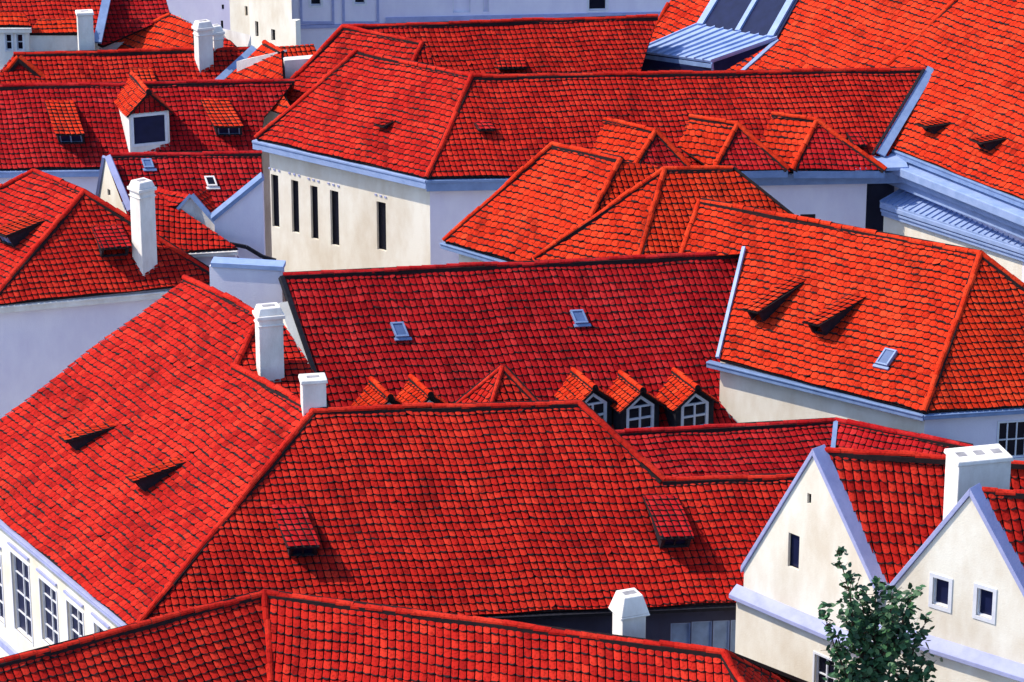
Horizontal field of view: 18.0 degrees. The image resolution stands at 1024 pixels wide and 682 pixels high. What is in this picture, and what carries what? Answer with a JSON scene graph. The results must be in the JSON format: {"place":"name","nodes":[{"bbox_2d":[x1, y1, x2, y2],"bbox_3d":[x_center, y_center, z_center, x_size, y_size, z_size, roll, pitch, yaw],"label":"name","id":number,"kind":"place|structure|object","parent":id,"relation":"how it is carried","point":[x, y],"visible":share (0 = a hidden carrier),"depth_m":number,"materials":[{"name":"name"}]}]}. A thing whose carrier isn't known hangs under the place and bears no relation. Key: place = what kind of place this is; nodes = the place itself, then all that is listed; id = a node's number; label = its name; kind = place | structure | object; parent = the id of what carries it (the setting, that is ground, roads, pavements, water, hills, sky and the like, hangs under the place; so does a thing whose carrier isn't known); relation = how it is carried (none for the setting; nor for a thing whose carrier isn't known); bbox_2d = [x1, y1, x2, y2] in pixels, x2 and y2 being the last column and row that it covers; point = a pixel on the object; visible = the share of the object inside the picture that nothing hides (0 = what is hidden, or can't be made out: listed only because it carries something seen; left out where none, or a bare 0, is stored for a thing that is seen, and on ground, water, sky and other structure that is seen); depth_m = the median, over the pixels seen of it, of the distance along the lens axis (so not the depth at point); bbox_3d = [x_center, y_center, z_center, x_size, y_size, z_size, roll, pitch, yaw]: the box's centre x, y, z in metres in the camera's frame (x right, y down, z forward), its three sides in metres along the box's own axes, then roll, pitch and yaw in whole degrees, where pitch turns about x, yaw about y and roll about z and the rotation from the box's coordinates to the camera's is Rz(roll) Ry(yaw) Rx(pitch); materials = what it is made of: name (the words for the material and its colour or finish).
{"place":"outdoors","nodes":[
{"label":"outdoors","id":0,"kind":"place"},
{"bbox_2d":[0,0,110,49],"bbox_3d":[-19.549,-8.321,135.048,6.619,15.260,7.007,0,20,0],"label":"roof","id":1,"kind":"structure","parent":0,"point":[34,11],"depth_m":131.05,"materials":[{"name":"red tile"}]},
{"bbox_2d":[0,19,256,83],"bbox_3d":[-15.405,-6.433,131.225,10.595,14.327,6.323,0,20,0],"label":"hidden house","id":2,"kind":"structure","parent":0,"point":[208,56],"depth_m":127.50,"materials":[{"name":"red tile"}]},
{"bbox_2d":[0,71,294,209],"bbox_3d":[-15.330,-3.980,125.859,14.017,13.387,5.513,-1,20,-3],"label":"terrace house","id":3,"kind":"structure","parent":0,"point":[72,133],"depth_m":122.80,"materials":[{"name":"tile"}]},
{"bbox_2d":[166,0,229,29],"bbox_3d":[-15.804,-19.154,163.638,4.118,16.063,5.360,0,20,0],"label":"pale gable house","id":4,"kind":"structure","parent":0,"point":[212,11],"depth_m":162.11,"materials":[{"name":"white paint"}]},
{"bbox_2d":[222,28,250,46],"bbox_3d":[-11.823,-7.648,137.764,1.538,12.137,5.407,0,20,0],"label":"wall","id":5,"kind":"structure","parent":0,"point":[234,39],"depth_m":137.79,"materials":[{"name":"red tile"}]},
{"bbox_2d":[230,0,249,34],"bbox_3d":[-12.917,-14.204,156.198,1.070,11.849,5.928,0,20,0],"label":"narrow tower","id":6,"kind":"structure","parent":0,"point":[239,15],"depth_m":153.28,"materials":[{"name":"white paint"}]},
{"bbox_2d":[0,274,797,657],"bbox_3d":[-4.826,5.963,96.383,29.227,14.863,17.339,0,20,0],"label":"corner house","id":7,"kind":"structure","parent":0,"point":[188,442],"depth_m":90.62,"materials":[{"name":"red tile"}]},
{"bbox_2d":[0,547,5,626],"bbox_3d":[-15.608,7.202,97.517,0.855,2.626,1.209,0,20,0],"label":"window","id":8,"kind":"structure","parent":7,"relation":"in","point":[2,610],"depth_m":97.42,"materials":[{"name":"white glass"}]},
{"bbox_2d":[7,541,33,645],"bbox_3d":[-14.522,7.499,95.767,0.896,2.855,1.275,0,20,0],"label":"window","id":9,"kind":"structure","parent":7,"relation":"in","point":[21,569],"depth_m":96.03,"materials":[{"name":"white glass"}]},
{"bbox_2d":[36,568,59,644],"bbox_3d":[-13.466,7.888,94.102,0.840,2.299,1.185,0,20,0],"label":"window","id":10,"kind":"structure","parent":7,"relation":"in","point":[50,602],"depth_m":94.36,"materials":[{"name":"white glass"}]},
{"bbox_2d":[63,590,84,639],"bbox_3d":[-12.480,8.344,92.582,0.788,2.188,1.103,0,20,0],"label":"window","id":11,"kind":"structure","parent":7,"relation":"in","point":[76,615],"depth_m":92.69,"materials":[{"name":"white glass"}]},
{"bbox_2d":[91,612,109,632],"bbox_3d":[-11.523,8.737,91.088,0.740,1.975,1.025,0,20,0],"label":"window","id":12,"kind":"structure","parent":7,"relation":"in","point":[99,628],"depth_m":90.99,"materials":[{"name":"white glass"}]},
{"bbox_2d":[670,623,690,643],"bbox_3d":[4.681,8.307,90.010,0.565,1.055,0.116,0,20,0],"label":"window","id":13,"kind":"structure","parent":7,"relation":"in","point":[680,632],"depth_m":89.97,"materials":[{"name":"glass"}]},
{"bbox_2d":[691,621,711,646],"bbox_3d":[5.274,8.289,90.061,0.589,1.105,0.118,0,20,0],"label":"window","id":14,"kind":"structure","parent":7,"relation":"in","point":[701,631],"depth_m":90.04,"materials":[{"name":"glass"}]},
{"bbox_2d":[713,620,729,649],"bbox_3d":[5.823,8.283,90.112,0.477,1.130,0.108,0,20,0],"label":"window","id":15,"kind":"structure","parent":7,"relation":"in","point":[721,629],"depth_m":90.10,"materials":[{"name":"glass"}]},
{"bbox_2d":[730,620,735,652],"bbox_3d":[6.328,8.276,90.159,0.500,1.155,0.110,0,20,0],"label":"window","id":16,"kind":"structure","parent":7,"relation":"in","point":[733,622],"depth_m":90.12,"materials":[{"name":"glass"}]},
{"bbox_2d":[0,588,807,681],"bbox_3d":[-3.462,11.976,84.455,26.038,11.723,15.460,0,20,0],"label":"courtyard house","id":17,"kind":"structure","parent":0,"point":[264,635],"depth_m":82.35,"materials":[{"name":"red tile"}]},
{"bbox_2d":[291,0,669,50],"bbox_3d":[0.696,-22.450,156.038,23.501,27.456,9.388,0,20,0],"label":"palace","id":18,"kind":"structure","parent":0,"point":[321,21],"depth_m":154.57,"materials":[{"name":"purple paint"}]},
{"bbox_2d":[308,0,322,7],"bbox_3d":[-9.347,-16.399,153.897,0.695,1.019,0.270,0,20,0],"label":"window","id":19,"kind":"structure","parent":18,"relation":"in","point":[311,3],"depth_m":153.98,"materials":[{"name":"white glass"}]},
{"bbox_2d":[352,0,366,5],"bbox_3d":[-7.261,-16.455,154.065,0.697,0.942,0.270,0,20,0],"label":"window","id":20,"kind":"structure","parent":18,"relation":"in","point":[353,1],"depth_m":154.13,"materials":[{"name":"white glass"}]},
{"bbox_2d":[453,0,469,11],"bbox_3d":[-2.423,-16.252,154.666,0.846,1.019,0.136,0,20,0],"label":"window","id":21,"kind":"structure","parent":18,"relation":"in","point":[458,5],"depth_m":154.77,"materials":[{"name":"white paint"}]},
{"bbox_2d":[483,0,488,10],"bbox_3d":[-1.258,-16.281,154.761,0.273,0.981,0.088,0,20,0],"label":"window","id":22,"kind":"structure","parent":18,"relation":"in","point":[485,2],"depth_m":154.85,"materials":[{"name":"white paint"}]},
{"bbox_2d":[587,0,608,12],"bbox_3d":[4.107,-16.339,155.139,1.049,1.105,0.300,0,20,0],"label":"window","id":23,"kind":"structure","parent":18,"relation":"in","point":[592,5],"depth_m":155.26,"materials":[{"name":"white glass"}]},
{"bbox_2d":[641,0,1023,281],"bbox_3d":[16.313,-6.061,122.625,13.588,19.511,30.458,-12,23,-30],"label":"great roof house","id":24,"kind":"structure","parent":0,"point":[958,146],"depth_m":118.21,"materials":[{"name":"orange tile"}]},
{"bbox_2d":[878,444,1023,681],"bbox_3d":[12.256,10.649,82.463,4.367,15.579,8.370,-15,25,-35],"label":"gable house","id":25,"kind":"structure","parent":0,"point":[965,564],"depth_m":80.01,"materials":[{"name":"beige paint"}]},
{"bbox_2d":[928,572,952,612],"bbox_3d":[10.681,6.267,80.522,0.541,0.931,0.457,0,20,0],"label":"window","id":26,"kind":"structure","parent":25,"relation":"in","point":[943,586],"depth_m":80.61,"materials":[{"name":"white glass"}]},
{"bbox_2d":[972,583,996,624],"bbox_3d":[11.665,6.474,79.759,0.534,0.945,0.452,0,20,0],"label":"window","id":27,"kind":"structure","parent":25,"relation":"in","point":[987,596],"depth_m":79.84,"materials":[{"name":"white glass"}]},
{"label":"ground","id":28,"kind":"structure","parent":0,"visible":0},
{"bbox_2d":[0,9,94,69],"bbox_3d":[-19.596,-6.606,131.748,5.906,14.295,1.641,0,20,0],"label":"strip roof house","id":29,"kind":"structure","parent":28,"relation":"on","point":[18,33],"depth_m":129.84,"materials":[{"name":"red paint"}]},
{"bbox_2d":[4,33,13,51],"bbox_3d":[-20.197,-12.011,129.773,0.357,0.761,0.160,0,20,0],"label":"window","id":30,"kind":"structure","parent":29,"relation":"in","point":[8,43],"depth_m":129.79,"materials":[{"name":"white glass"}]},
{"bbox_2d":[15,33,24,51],"bbox_3d":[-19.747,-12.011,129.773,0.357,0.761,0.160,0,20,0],"label":"window","id":31,"kind":"structure","parent":29,"relation":"in","point":[19,40],"depth_m":129.79,"materials":[{"name":"white glass"}]},
{"bbox_2d":[0,168,209,418],"bbox_3d":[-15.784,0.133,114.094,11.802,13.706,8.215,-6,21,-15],"label":"white chimney house","id":32,"kind":"structure","parent":28,"relation":"on","point":[82,271],"depth_m":110.09,"materials":[{"name":"red tile"}]},
{"bbox_2d":[98,0,181,49],"bbox_3d":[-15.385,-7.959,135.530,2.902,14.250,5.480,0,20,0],"label":"roof","id":33,"kind":"structure","parent":28,"relation":"on","point":[126,18],"depth_m":131.97,"materials":[{"name":"tile"}]},
{"bbox_2d":[115,12,193,49],"bbox_3d":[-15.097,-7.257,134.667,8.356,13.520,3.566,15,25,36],"label":"orange house","id":34,"kind":"structure","parent":28,"relation":"on","point":[168,30],"depth_m":131.30,"materials":[{"name":"tile"}]},
{"bbox_2d":[96,150,262,215],"bbox_3d":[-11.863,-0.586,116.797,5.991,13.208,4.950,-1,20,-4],"label":"gable house","id":35,"kind":"structure","parent":28,"relation":"on","point":[222,177],"depth_m":114.30,"materials":[{"name":"tile"}]},
{"bbox_2d":[155,187,238,265],"bbox_3d":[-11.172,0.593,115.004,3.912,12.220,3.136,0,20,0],"label":"annexe","id":36,"kind":"structure","parent":28,"relation":"on","point":[184,222],"depth_m":112.79,"materials":[{"name":"red tile"}]},
{"bbox_2d":[211,172,275,259],"bbox_3d":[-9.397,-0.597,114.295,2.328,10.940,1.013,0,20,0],"label":"blank gable house","id":37,"kind":"structure","parent":28,"relation":"on","point":[238,218],"depth_m":112.87,"materials":[{"name":"white paint"}]},
{"bbox_2d":[226,40,316,256],"bbox_3d":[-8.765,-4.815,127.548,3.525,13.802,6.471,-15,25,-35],"label":"stub house","id":38,"kind":"structure","parent":28,"relation":"on","point":[266,59],"depth_m":125.76,"materials":[{"name":"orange tile"}]},
{"bbox_2d":[249,0,300,48],"bbox_3d":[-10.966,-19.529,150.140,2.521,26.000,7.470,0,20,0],"label":"cream tower","id":39,"kind":"structure","parent":28,"relation":"on","point":[273,22],"depth_m":149.27,"materials":[{"name":"beige paint"}]},
{"bbox_2d":[287,14,657,104],"bbox_3d":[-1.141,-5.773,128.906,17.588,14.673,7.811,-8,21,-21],"label":"house","id":40,"kind":"structure","parent":28,"relation":"on","point":[561,45],"depth_m":125.78,"materials":[{"name":"red tile"}]},
{"bbox_2d":[209,252,742,429],"bbox_3d":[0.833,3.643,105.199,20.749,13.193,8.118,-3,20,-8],"label":"dormer house","id":41,"kind":"structure","parent":28,"relation":"on","point":[621,342],"depth_m":102.34,"materials":[{"name":"tile"}]},
{"bbox_2d":[454,364,538,402],"bbox_3d":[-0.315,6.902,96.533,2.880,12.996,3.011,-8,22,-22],"label":"stair tower","id":42,"kind":"structure","parent":28,"relation":"on","point":[501,383],"depth_m":94.47,"materials":[{"name":"red tile"}]},
{"bbox_2d":[252,48,933,271],"bbox_3d":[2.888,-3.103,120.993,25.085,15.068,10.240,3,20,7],"label":"palace wing","id":43,"kind":"structure","parent":28,"relation":"on","point":[377,160],"depth_m":117.25,"materials":[{"name":"red tile"}]},
{"bbox_2d":[273,175,278,226],"bbox_3d":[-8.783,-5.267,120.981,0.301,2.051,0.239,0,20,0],"label":"window","id":44,"kind":"structure","parent":43,"relation":"in","point":[275,178],"depth_m":121.02,"materials":[{"name":"black glass"}]},
{"bbox_2d":[293,180,298,231],"bbox_3d":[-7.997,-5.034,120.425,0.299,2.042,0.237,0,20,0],"label":"window","id":45,"kind":"structure","parent":43,"relation":"in","point":[295,183],"depth_m":120.48,"materials":[{"name":"black glass"}]},
{"bbox_2d":[312,186,318,238],"bbox_3d":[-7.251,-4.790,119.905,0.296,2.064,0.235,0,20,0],"label":"window","id":46,"kind":"structure","parent":43,"relation":"in","point":[314,189],"depth_m":119.95,"materials":[{"name":"black glass"}]},
{"bbox_2d":[332,191,338,244],"bbox_3d":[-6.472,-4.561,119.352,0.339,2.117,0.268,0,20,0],"label":"window","id":47,"kind":"structure","parent":43,"relation":"in","point":[335,205],"depth_m":119.39,"materials":[{"name":"black glass"}]},
{"bbox_2d":[378,202,385,249],"bbox_3d":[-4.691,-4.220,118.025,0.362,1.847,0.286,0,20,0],"label":"window","id":48,"kind":"structure","parent":43,"relation":"in","point":[381,206],"depth_m":118.06,"materials":[{"name":"black glass"}]},
{"bbox_2d":[800,214,814,217],"bbox_3d":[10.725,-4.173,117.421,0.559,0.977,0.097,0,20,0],"label":"window","id":49,"kind":"structure","parent":43,"relation":"in","point":[805,215],"depth_m":117.31,"materials":[{"name":"black glass"}]},
{"bbox_2d":[439,141,793,261],"bbox_3d":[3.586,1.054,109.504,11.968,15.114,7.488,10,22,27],"label":"hipped house","id":50,"kind":"structure","parent":28,"relation":"on","point":[553,200],"depth_m":106.95,"materials":[{"name":"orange tile"}]},
{"bbox_2d":[615,417,973,608],"bbox_3d":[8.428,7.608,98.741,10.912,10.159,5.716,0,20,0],"label":"house","id":51,"kind":"structure","parent":28,"relation":"on","point":[782,446],"depth_m":97.63,"materials":[{"name":"tile"}]},
{"bbox_2d":[679,198,1023,460],"bbox_3d":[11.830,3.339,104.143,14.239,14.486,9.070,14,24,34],"label":"broad slope house","id":52,"kind":"structure","parent":28,"relation":"on","point":[828,319],"depth_m":100.14,"materials":[{"name":"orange tile"}]},
{"bbox_2d":[996,420,1023,459],"bbox_3d":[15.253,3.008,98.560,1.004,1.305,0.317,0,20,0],"label":"window","id":53,"kind":"structure","parent":52,"relation":"in","point":[1010,434],"depth_m":98.60,"materials":[{"name":"white glass"}]},
{"bbox_2d":[729,444,1023,681],"bbox_3d":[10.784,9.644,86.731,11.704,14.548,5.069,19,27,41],"label":"gable house","id":54,"kind":"structure","parent":28,"relation":"on","point":[876,512],"depth_m":84.72,"materials":[{"name":"beige paint"}]},
{"bbox_2d":[790,533,799,568],"bbox_3d":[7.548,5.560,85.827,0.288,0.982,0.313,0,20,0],"label":"window","id":55,"kind":"structure","parent":54,"relation":"in","point":[794,547],"depth_m":85.89,"materials":[{"name":"blue glass"}]},
{"bbox_2d":[812,651,835,681],"bbox_3d":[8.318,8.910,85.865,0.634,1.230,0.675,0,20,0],"label":"window","id":56,"kind":"structure","parent":54,"relation":"in","point":[822,670],"depth_m":85.98,"materials":[{"name":"white glass"}]},
{"bbox_2d":[818,546,942,681],"bbox_3d":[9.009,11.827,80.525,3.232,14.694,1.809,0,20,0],"label":"leafy tree","id":57,"kind":"object","parent":28,"relation":"on","point":[872,646],"visible":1,"depth_m":78.64,"materials":[{"name":"green plant"}]},
{"bbox_2d":[880,189,1023,280],"bbox_3d":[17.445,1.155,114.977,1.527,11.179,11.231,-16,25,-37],"label":"building","id":58,"kind":"structure","parent":28,"relation":"on","point":[904,213],"depth_m":114.86,"materials":[{"name":"paint"}]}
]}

